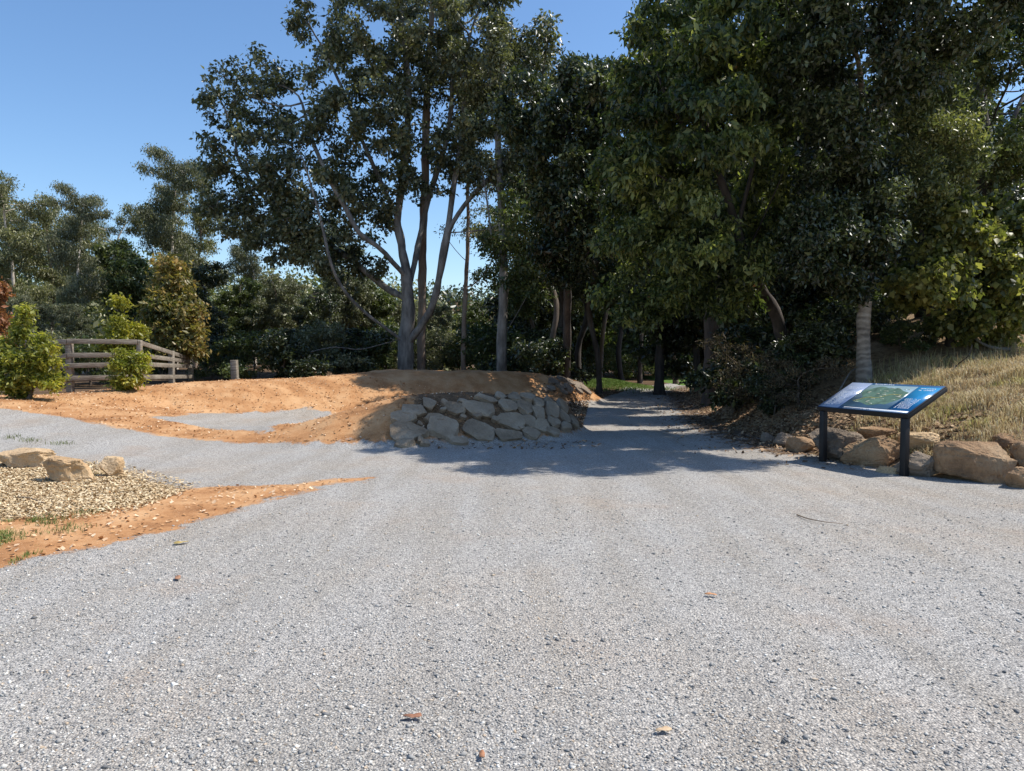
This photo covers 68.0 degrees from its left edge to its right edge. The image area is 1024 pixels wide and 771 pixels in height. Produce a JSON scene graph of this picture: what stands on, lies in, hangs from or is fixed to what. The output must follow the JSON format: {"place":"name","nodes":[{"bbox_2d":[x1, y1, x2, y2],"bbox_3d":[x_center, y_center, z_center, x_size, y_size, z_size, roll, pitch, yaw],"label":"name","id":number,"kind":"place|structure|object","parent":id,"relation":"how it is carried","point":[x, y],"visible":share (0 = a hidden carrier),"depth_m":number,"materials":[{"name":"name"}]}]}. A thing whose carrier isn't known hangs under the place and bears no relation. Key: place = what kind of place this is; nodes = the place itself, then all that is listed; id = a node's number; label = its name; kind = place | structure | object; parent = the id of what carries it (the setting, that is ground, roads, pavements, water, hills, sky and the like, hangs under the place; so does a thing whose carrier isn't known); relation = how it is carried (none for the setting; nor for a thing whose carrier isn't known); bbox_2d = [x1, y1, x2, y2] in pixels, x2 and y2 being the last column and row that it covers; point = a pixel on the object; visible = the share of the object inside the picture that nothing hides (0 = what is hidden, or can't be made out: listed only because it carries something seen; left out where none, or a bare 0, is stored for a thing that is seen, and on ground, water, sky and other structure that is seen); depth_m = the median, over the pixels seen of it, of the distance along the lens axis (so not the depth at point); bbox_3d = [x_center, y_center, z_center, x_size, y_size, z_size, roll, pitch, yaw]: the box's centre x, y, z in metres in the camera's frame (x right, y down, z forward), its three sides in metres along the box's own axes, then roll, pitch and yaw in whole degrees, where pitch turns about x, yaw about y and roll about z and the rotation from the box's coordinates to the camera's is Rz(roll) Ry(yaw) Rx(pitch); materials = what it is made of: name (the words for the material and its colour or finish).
{"place":"outdoors","nodes":[
{"label":"outdoors","id":0,"kind":"place"},
{"bbox_2d":[0,478,367,568],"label":"dirt verge","id":1,"kind":"structure","parent":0,"point":[189,508],"depth_m":7.30,"materials":[{"name":"orange soil"}]},
{"bbox_2d":[0,359,802,453],"bbox_3d":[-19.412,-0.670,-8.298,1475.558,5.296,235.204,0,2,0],"label":"ground","id":2,"kind":"structure","parent":0,"point":[82,386],"depth_m":18.64,"materials":[{"name":"brown soil"}]},
{"bbox_2d":[0,276,25,391],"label":"rusty shrub","id":3,"kind":"object","parent":2,"relation":"on","point":[5,318],"visible":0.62,"depth_m":19.84,"materials":[{"name":"brown plant"}]},
{"bbox_2d":[2,293,56,351],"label":"forest tree","id":4,"kind":"object","parent":2,"relation":"on","point":[44,309],"visible":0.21,"depth_m":29.03,"materials":[{"name":"green plant"}]},
{"bbox_2d":[0,170,63,311],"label":"gum tree","id":5,"kind":"object","parent":2,"relation":"on","point":[18,238],"visible":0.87,"depth_m":32.80,"materials":[{"name":"green plant"}]},
{"bbox_2d":[1,184,93,334],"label":"gum tree","id":6,"kind":"object","parent":2,"relation":"on","point":[49,277],"visible":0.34,"depth_m":36.15,"materials":[{"name":"green plant"}]},
{"bbox_2d":[48,302,96,375],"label":"tree","id":7,"kind":"object","parent":2,"relation":"on","point":[75,319],"visible":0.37,"depth_m":27.57,"materials":[{"name":"green plant"}]},
{"bbox_2d":[37,179,118,373],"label":"gum tree","id":8,"kind":"object","parent":2,"relation":"on","point":[68,254],"visible":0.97,"depth_m":30.32,"materials":[{"name":"green plant"}]},
{"bbox_2d":[59,334,132,386],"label":"shrub","id":9,"kind":"object","parent":2,"relation":"on","point":[87,348],"visible":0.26,"depth_m":23.59,"materials":[{"name":"green plant"}]},
{"bbox_2d":[4,339,193,392],"bbox_3d":[-12.645,-0.510,23.271,5.608,1.761,7.604,0,2,0],"label":"timber fence","id":10,"kind":"object","parent":2,"relation":"on","point":[69,355],"visible":0.45,"depth_m":19.79,"materials":[{"name":"grey wood"}]},
{"bbox_2d":[75,202,147,316],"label":"gum tree","id":11,"kind":"object","parent":2,"relation":"on","point":[98,230],"visible":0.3,"depth_m":38.40,"materials":[{"name":"green plant"}]},
{"bbox_2d":[90,291,152,374],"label":"yellow tree","id":12,"kind":"object","parent":2,"relation":"on","point":[119,327],"visible":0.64,"depth_m":22.28,"materials":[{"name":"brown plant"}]},
{"bbox_2d":[90,237,158,352],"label":"forest tree","id":13,"kind":"object","parent":2,"relation":"on","point":[131,261],"visible":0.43,"depth_m":32.01,"materials":[{"name":"green plant"}]},
{"bbox_2d":[128,250,218,382],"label":"ochre tree","id":14,"kind":"object","parent":2,"relation":"on","point":[167,313],"visible":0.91,"depth_m":25.28,"materials":[{"name":"ochre leaf"},{"name":"brown bark"}]},
{"bbox_2d":[129,142,218,368],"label":"gum tree","id":15,"kind":"object","parent":2,"relation":"on","point":[160,228],"visible":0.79,"depth_m":35.12,"materials":[{"name":"green plant"}]},
{"bbox_2d":[131,170,235,367],"bbox_3d":[-16.620,-5.826,39.167,6.683,9.992,4.674,2,3,41],"label":"gum tree","id":16,"kind":"object","parent":2,"relation":"on","point":[206,244],"visible":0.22,"depth_m":39.17,"materials":[{"name":"green plant"}]},
{"bbox_2d":[185,260,240,369],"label":"forest tree","id":17,"kind":"object","parent":2,"relation":"on","point":[214,281],"visible":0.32,"depth_m":32.92,"materials":[{"name":"green plant"}]},
{"bbox_2d":[182,345,247,379],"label":"shrub","id":18,"kind":"object","parent":2,"relation":"on","point":[203,373],"visible":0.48,"depth_m":27.83,"materials":[{"name":"green plant"}]},
{"bbox_2d":[212,276,269,358],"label":"forest tree","id":19,"kind":"object","parent":2,"relation":"on","point":[238,296],"visible":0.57,"depth_m":40.76,"materials":[{"name":"green plant"}]},
{"bbox_2d":[223,208,276,365],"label":"gum tree","id":20,"kind":"object","parent":2,"relation":"on","point":[243,257],"visible":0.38,"depth_m":46.08,"materials":[{"name":"green plant"}]},
{"bbox_2d":[209,330,292,379],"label":"shrub","id":21,"kind":"object","parent":2,"relation":"on","point":[232,346],"visible":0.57,"depth_m":27.31,"materials":[{"name":"green plant"}]},
{"bbox_2d":[239,272,309,348],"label":"forest tree","id":22,"kind":"object","parent":2,"relation":"on","point":[280,294],"visible":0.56,"depth_m":39.62,"materials":[{"name":"green plant"}]},
{"bbox_2d":[252,324,335,377],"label":"shrub","id":23,"kind":"object","parent":2,"relation":"on","point":[302,361],"visible":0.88,"depth_m":26.78,"materials":[{"name":"green plant"}]},
{"bbox_2d":[0,369,602,443],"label":"dirt mound","id":24,"kind":"structure","parent":2,"relation":"on","point":[493,382],"depth_m":18.81,"materials":[{"name":"orange soil"}]},
{"bbox_2d":[0,301,79,398],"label":"bush","id":25,"kind":"object","parent":24,"relation":"on","point":[25,370],"visible":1,"depth_m":16.65,"materials":[{"name":"green plant"}]},
{"bbox_2d":[104,346,154,390],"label":"bush","id":26,"kind":"object","parent":24,"relation":"on","point":[125,361],"visible":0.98,"depth_m":18.53,"materials":[{"name":"green plant"}]},
{"bbox_2d":[0,375,509,559],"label":"dirt crumbs","id":27,"kind":"object","parent":24,"relation":"on","point":[108,523],"visible":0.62,"depth_m":13.94,"materials":[{"name":"orange soil"}]},
{"bbox_2d":[390,391,578,447],"bbox_3d":[-0.306,0.622,14.220,4.220,0.986,1.180,-1,3,-32],"label":"stone facing","id":28,"kind":"object","parent":24,"relation":"on","point":[406,431],"visible":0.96,"depth_m":14.01,"materials":[{"name":"grey stone"}]},
{"bbox_2d":[541,375,591,394],"bbox_3d":[1.572,0.032,24.420,1.007,0.721,2.359,2,3,38],"label":"stone facing","id":29,"kind":"object","parent":24,"relation":"on","point":[580,388],"visible":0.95,"depth_m":24.32,"materials":[{"name":"grey stone"}]},
{"bbox_2d":[279,287,343,358],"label":"forest tree","id":30,"kind":"object","parent":2,"relation":"on","point":[329,303],"visible":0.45,"depth_m":37.54,"materials":[{"name":"green plant"}]},
{"bbox_2d":[275,316,373,373],"bbox_3d":[-7.774,-1.408,30.542,3.149,2.799,4.313,-2,3,-37],"label":"shrub","id":31,"kind":"object","parent":2,"relation":"on","point":[317,334],"visible":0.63,"depth_m":30.24,"materials":[{"name":"green plant"}]},
{"bbox_2d":[317,266,380,351],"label":"forest tree","id":32,"kind":"object","parent":2,"relation":"on","point":[344,315],"visible":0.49,"depth_m":41.72,"materials":[{"name":"green plant"}]},
{"bbox_2d":[317,324,395,374],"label":"shrub","id":33,"kind":"object","parent":2,"relation":"on","point":[367,337],"visible":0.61,"depth_m":31.63,"materials":[{"name":"green plant"}]},
{"bbox_2d":[341,277,399,365],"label":"forest tree","id":34,"kind":"object","parent":2,"relation":"on","point":[383,298],"visible":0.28,"depth_m":42.85,"materials":[{"name":"green plant"}]},
{"bbox_2d":[342,321,416,369],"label":"shrub","id":35,"kind":"object","parent":2,"relation":"on","point":[383,361],"visible":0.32,"depth_m":32.66,"materials":[{"name":"green plant"}]},
{"bbox_2d":[186,0,575,369],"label":"spreading tree","id":36,"kind":"object","parent":2,"relation":"on","point":[293,205],"visible":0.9,"depth_m":29.61,"materials":[{"name":"green plant"}]},
{"bbox_2d":[1,237,837,379],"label":"wood","id":37,"kind":"object","parent":2,"relation":"on","point":[96,322],"visible":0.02,"depth_m":52.77,"materials":[{"name":"green plant"}]},
{"bbox_2d":[392,325,470,370],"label":"shrub","id":38,"kind":"object","parent":2,"relation":"on","point":[432,341],"visible":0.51,"depth_m":34.44,"materials":[{"name":"green plant"}]},
{"bbox_2d":[414,304,458,370],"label":"forest tree","id":39,"kind":"object","parent":2,"relation":"on","point":[443,322],"visible":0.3,"depth_m":42.15,"materials":[{"name":"green plant"}]},
{"bbox_2d":[396,1,490,369],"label":"gum tree","id":40,"kind":"object","parent":2,"relation":"on","point":[427,97],"visible":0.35,"depth_m":32.34,"materials":[{"name":"beige plant"}]},
{"bbox_2d":[434,104,507,369],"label":"gum tree","id":41,"kind":"object","parent":2,"relation":"on","point":[467,227],"visible":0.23,"depth_m":32.78,"materials":[{"name":"green plant"}]},
{"bbox_2d":[450,299,498,367],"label":"forest tree","id":42,"kind":"object","parent":2,"relation":"on","point":[474,314],"visible":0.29,"depth_m":44.77,"materials":[{"name":"green plant"}]},
{"bbox_2d":[437,321,529,372],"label":"shrub","id":43,"kind":"object","parent":2,"relation":"on","point":[489,335],"visible":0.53,"depth_m":33.36,"materials":[{"name":"green plant"}]},
{"bbox_2d":[440,3,556,370],"bbox_3d":[-0.426,-6.902,29.338,4.515,14.659,3.983,-2,3,-41],"label":"gum tree","id":44,"kind":"object","parent":2,"relation":"on","point":[493,62],"visible":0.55,"depth_m":28.95,"materials":[{"name":"green plant"}]},
{"bbox_2d":[467,213,550,353],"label":"slender tree","id":45,"kind":"object","parent":2,"relation":"on","point":[490,274],"visible":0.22,"depth_m":33.21,"materials":[{"name":"green plant"}]},
{"bbox_2d":[475,323,573,372],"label":"shrub","id":46,"kind":"object","parent":2,"relation":"on","point":[528,334],"visible":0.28,"depth_m":30.36,"materials":[{"name":"green plant"}]},
{"bbox_2d":[496,287,559,370],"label":"forest tree","id":47,"kind":"object","parent":2,"relation":"on","point":[520,324],"visible":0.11,"depth_m":37.31,"materials":[{"name":"green plant"}]},
{"bbox_2d":[469,160,593,375],"bbox_3d":[1.181,-4.004,28.176,5.208,9.062,5.510,-1,2,-17],"label":"slender tree","id":48,"kind":"object","parent":2,"relation":"on","point":[516,243],"visible":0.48,"depth_m":27.88,"materials":[{"name":"green plant"}]},
{"bbox_2d":[469,204,599,361],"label":"forest tree","id":49,"kind":"object","parent":2,"relation":"on","point":[576,325],"visible":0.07,"depth_m":39.72,"materials":[{"name":"green plant"}]},
{"bbox_2d":[507,333,595,384],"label":"shrub","id":50,"kind":"object","parent":2,"relation":"on","point":[549,352],"visible":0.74,"depth_m":27.14,"materials":[{"name":"green plant"}]},
{"bbox_2d":[483,49,630,378],"bbox_3d":[2.277,-4.709,23.607,5.078,10.942,6.502,-2,3,-42],"label":"dense tree","id":51,"kind":"object","parent":2,"relation":"on","point":[580,92],"visible":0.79,"depth_m":22.55,"materials":[{"name":"green plant"}]},
{"bbox_2d":[518,154,598,373],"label":"slender tree","id":52,"kind":"object","parent":2,"relation":"on","point":[580,292],"visible":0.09,"depth_m":31.07,"materials":[{"name":"green plant"}]},
{"bbox_2d":[571,310,617,370],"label":"forest tree","id":53,"kind":"object","parent":2,"relation":"on","point":[587,341],"visible":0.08,"depth_m":46.21,"materials":[{"name":"green plant"}]},
{"bbox_2d":[575,206,616,383],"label":"slender tree","id":54,"kind":"object","parent":2,"relation":"on","point":[583,329],"depth_m":33.99,"materials":[{"name":"brown plant"}]},
{"bbox_2d":[581,346,637,378],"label":"shrub","id":55,"kind":"object","parent":2,"relation":"on","point":[626,367],"visible":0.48,"depth_m":43.55,"materials":[{"name":"green plant"}]},
{"bbox_2d":[578,204,652,393],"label":"slender tree","id":56,"kind":"object","parent":2,"relation":"on","point":[609,268],"visible":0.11,"depth_m":30.65,"materials":[{"name":"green plant"}]},
{"bbox_2d":[0,383,1023,770],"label":"gravel path","id":57,"kind":"structure","parent":0,"point":[624,433],"depth_m":4.97,"materials":[{"name":"grey gravel"}]},
{"bbox_2d":[1,432,115,540],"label":"weeds","id":58,"kind":"object","parent":57,"relation":"on","point":[48,519],"visible":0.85,"depth_m":7.14,"materials":[{"name":"green plant"}]},
{"bbox_2d":[0,459,192,519],"bbox_3d":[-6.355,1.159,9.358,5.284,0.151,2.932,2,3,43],"label":"mulch bed","id":59,"kind":"object","parent":57,"relation":"on","point":[1,518],"visible":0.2,"depth_m":8.87,"materials":[{"name":"beige gravel"}]},
{"bbox_2d":[0,447,55,468],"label":"boulder","id":60,"kind":"object","parent":59,"relation":"on","point":[25,457],"visible":0.81,"depth_m":10.38,"materials":[{"name":"stone"}]},
{"bbox_2d":[41,455,93,482],"bbox_3d":[-5.632,1.071,9.639,0.616,0.374,0.460,0,2,0],"label":"boulder","id":61,"kind":"object","parent":59,"relation":"on","point":[62,469],"visible":0.94,"depth_m":9.48,"materials":[{"name":"stone"}]},
{"bbox_2d":[99,456,124,476],"bbox_3d":[-5.247,1.080,9.957,0.284,0.308,0.257,0,2,0],"label":"boulder","id":62,"kind":"object","parent":59,"relation":"on","point":[111,465],"visible":0.94,"depth_m":9.89,"materials":[{"name":"stone"}]},
{"bbox_2d":[587,197,713,394],"bbox_3d":[6.724,-4.031,30.577,6.720,8.943,6.824,1,3,30],"label":"forest tree","id":63,"kind":"object","parent":57,"relation":"on","point":[669,345],"visible":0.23,"depth_m":30.43,"materials":[{"name":"green plant"}]},
{"bbox_2d":[817,382,947,475],"bbox_3d":[5.266,0.621,10.919,0.745,1.273,1.605,-1,2,-22],"label":"information sign","id":64,"kind":"object","parent":57,"relation":"on","point":[905,403],"visible":0.96,"depth_m":10.70,"materials":[{"name":"black metal"},{"name":"printed plastic panel"}]},
{"bbox_2d":[893,451,938,476],"bbox_3d":[5.465,1.066,10.193,0.354,0.366,0.606,-2,3,-45],"label":"boulder","id":65,"kind":"object","parent":57,"relation":"on","point":[921,464],"visible":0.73,"depth_m":10.07,"materials":[{"name":"grey stone"}]},
{"bbox_2d":[0,0,1023,302],"label":"sky","id":66,"kind":"structure","parent":0,"point":[84,84],"materials":[{"name":"blue"}]},
{"bbox_2d":[583,378,686,393],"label":"lawn grass","id":67,"kind":"structure","parent":0,"point":[609,383],"depth_m":34.33,"materials":[{"name":"green plant"}]},
{"bbox_2d":[684,311,1023,484],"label":"grass bank","id":68,"kind":"structure","parent":0,"point":[877,347],"depth_m":15.50,"materials":[{"name":"plant"}]},
{"bbox_2d":[588,0,782,406],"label":"shade tree","id":69,"kind":"object","parent":68,"relation":"on","point":[710,326],"visible":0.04,"depth_m":21.61,"materials":[{"name":"green plant"}]},
{"bbox_2d":[581,0,815,367],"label":"leaning tree","id":70,"kind":"object","parent":68,"relation":"on","point":[711,80],"visible":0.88,"depth_m":13.97,"materials":[{"name":"green plant"}]},
{"bbox_2d":[385,338,1023,468],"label":"leaf litter","id":71,"kind":"object","parent":68,"relation":"on","point":[581,414],"visible":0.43,"depth_m":15.30,"materials":[{"name":"brown plant"}]},
{"bbox_2d":[659,122,753,342],"bbox_3d":[8.334,-5.900,30.440,7.078,9.418,7.186,1,2,21],"label":"forest tree","id":72,"kind":"object","parent":68,"relation":"on","point":[739,321],"depth_m":28.46,"materials":[{"name":"green plant"}]},
{"bbox_2d":[678,318,793,413],"bbox_3d":[5.594,-0.395,18.240,3.434,2.501,2.162,-2,3,-37],"label":"shrub","id":73,"kind":"object","parent":68,"relation":"on","point":[762,340],"visible":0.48,"depth_m":18.10,"materials":[{"name":"green plant"}]},
{"bbox_2d":[695,331,828,404],"bbox_3d":[5.536,-0.341,16.723,2.896,1.814,1.709,1,3,23],"label":"shrub","id":74,"kind":"object","parent":68,"relation":"on","point":[729,368],"visible":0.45,"depth_m":16.68,"materials":[{"name":"green plant"}]},
{"bbox_2d":[738,373,804,416],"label":"shrub","id":75,"kind":"object","parent":68,"relation":"on","point":[766,406],"visible":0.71,"depth_m":15.63,"materials":[{"name":"green plant"}]},
{"bbox_2d":[741,316,849,391],"bbox_3d":[5.989,-0.619,16.053,2.352,1.713,1.481,2,3,44],"label":"shrub","id":76,"kind":"object","parent":68,"relation":"on","point":[803,334],"visible":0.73,"depth_m":15.78,"materials":[{"name":"green plant"}]},
{"bbox_2d":[785,436,814,452],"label":"boulder","id":77,"kind":"object","parent":68,"relation":"on","point":[799,444],"visible":0.77,"depth_m":12.48,"materials":[{"name":"stone"}]},
{"bbox_2d":[745,349,856,410],"bbox_3d":[5.654,-0.102,14.854,2.047,1.282,1.208,1,3,25],"label":"shrub","id":78,"kind":"object","parent":68,"relation":"on","point":[796,386],"visible":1,"depth_m":14.79,"materials":[{"name":"green plant"}]},
{"bbox_2d":[752,283,849,351],"bbox_3d":[7.020,-1.537,18.549,1.870,2.163,2.970,-1,3,-27],"label":"shrub","id":79,"kind":"object","parent":68,"relation":"on","point":[788,308],"visible":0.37,"depth_m":18.24,"materials":[{"name":"green plant"}]},
{"bbox_2d":[718,5,919,331],"bbox_3d":[7.661,-5.253,18.707,5.305,9.060,3.384,0,2,0],"label":"shade tree","id":80,"kind":"object","parent":68,"relation":"on","point":[803,292],"visible":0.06,"depth_m":18.30,"materials":[{"name":"green plant"}]},
{"bbox_2d":[753,283,887,341],"bbox_3d":[7.569,-1.913,18.736,2.881,2.001,3.545,0,2,-2],"label":"shrub","id":81,"kind":"object","parent":68,"relation":"on","point":[822,299],"visible":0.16,"depth_m":18.07,"materials":[{"name":"green plant"}]},
{"bbox_2d":[778,301,888,367],"bbox_3d":[6.862,-1.088,16.283,2.190,1.595,1.379,0,2,9],"label":"shrub","id":82,"kind":"object","parent":68,"relation":"on","point":[848,320],"visible":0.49,"depth_m":16.08,"materials":[{"name":"green plant"}]},
{"bbox_2d":[808,427,863,459],"bbox_3d":[4.969,0.954,11.618,0.449,0.603,0.861,-2,3,-43],"label":"boulder","id":83,"kind":"object","parent":68,"relation":"on","point":[838,440],"visible":0.5,"depth_m":11.48,"materials":[{"name":"grey stone"}]},
{"bbox_2d":[840,435,899,466],"bbox_3d":[5.231,0.995,11.077,0.850,0.601,0.484,2,3,42],"label":"boulder","id":84,"kind":"object","parent":68,"relation":"on","point":[881,450],"visible":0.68,"depth_m":10.87,"materials":[{"name":"stone"}]},
{"bbox_2d":[856,426,897,438],"bbox_3d":[5.600,0.794,11.583,0.377,0.309,0.631,-2,3,-40],"label":"boulder","id":85,"kind":"object","parent":68,"relation":"on","point":[868,432],"visible":0.52,"depth_m":11.50,"materials":[{"name":"stone"}]},
{"bbox_2d":[746,0,1023,382],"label":"shade tree","id":86,"kind":"object","parent":68,"relation":"on","point":[845,256],"visible":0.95,"depth_m":12.81,"materials":[{"name":"green plant"}]},
{"bbox_2d":[870,292,902,335],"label":"shrub","id":87,"kind":"object","parent":68,"relation":"on","point":[883,320],"visible":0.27,"depth_m":17.15,"materials":[{"name":"green plant"}]},
{"bbox_2d":[877,318,935,353],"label":"shrub","id":88,"kind":"object","parent":68,"relation":"on","point":[905,326],"visible":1,"depth_m":15.94,"materials":[{"name":"green plant"}]},
{"bbox_2d":[897,432,940,448],"bbox_3d":[5.843,0.849,10.865,0.393,0.379,0.571,-2,3,-38],"label":"boulder","id":89,"kind":"object","parent":68,"relation":"on","point":[918,439],"visible":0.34,"depth_m":10.73,"materials":[{"name":"stone"}]},
{"bbox_2d":[864,24,1011,316],"bbox_3d":[8.572,-3.890,14.890,2.273,5.503,5.290,2,3,45],"label":"feathery tree","id":90,"kind":"object","parent":68,"relation":"on","point":[949,126],"visible":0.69,"depth_m":13.95,"materials":[{"name":"green plant"}]},
{"bbox_2d":[854,59,1023,319],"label":"shade tree","id":91,"kind":"object","parent":68,"relation":"on","point":[1015,197],"visible":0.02,"depth_m":18.97,"materials":[{"name":"green plant"}]},
{"bbox_2d":[868,337,1023,384],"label":"tall grass","id":92,"kind":"structure","parent":68,"relation":"on","point":[956,363],"depth_m":14.84,"materials":[{"name":"beige plant"}]},
{"bbox_2d":[875,180,1023,348],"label":"maple tree","id":93,"kind":"object","parent":68,"relation":"on","point":[986,232],"visible":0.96,"depth_m":14.62,"materials":[{"name":"green plant"}]},
{"bbox_2d":[897,0,1023,302],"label":"shade tree","id":94,"kind":"object","parent":68,"relation":"on","point":[988,71],"visible":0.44,"depth_m":15.19,"materials":[{"name":"green plant"}]},
{"bbox_2d":[932,440,1017,483],"bbox_3d":[5.923,0.995,9.754,0.475,0.560,1.018,-2,3,-39],"label":"boulder","id":95,"kind":"object","parent":68,"relation":"on","point":[987,462],"visible":0.93,"depth_m":9.61,"materials":[{"name":"stone"}]},
{"bbox_2d":[973,85,1023,197],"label":"forest tree","id":96,"kind":"object","parent":68,"relation":"on","point":[1008,112],"visible":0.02,"depth_m":25.29,"materials":[{"name":"green plant"}]},
{"bbox_2d":[1004,466,1023,487],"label":"boulder","id":97,"kind":"object","parent":68,"relation":"on","point":[1014,477],"visible":0.85,"depth_m":9.12,"materials":[{"name":"stone"}]},
{"bbox_2d":[848,348,1023,458],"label":"dry grass","id":98,"kind":"structure","parent":0,"point":[1013,368],"depth_m":11.83,"materials":[{"name":"beige plant"}]},
{"bbox_3d":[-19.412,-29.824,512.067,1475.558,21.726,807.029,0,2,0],"label":"hills","id":99,"kind":"structure","parent":0,"visible":0},
{"bbox_2d":[55,279,760,362],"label":"hill forest","id":100,"kind":"object","parent":99,"relation":"on","point":[449,295],"visible":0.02,"depth_m":173.87,"materials":[{"name":"green plant"}]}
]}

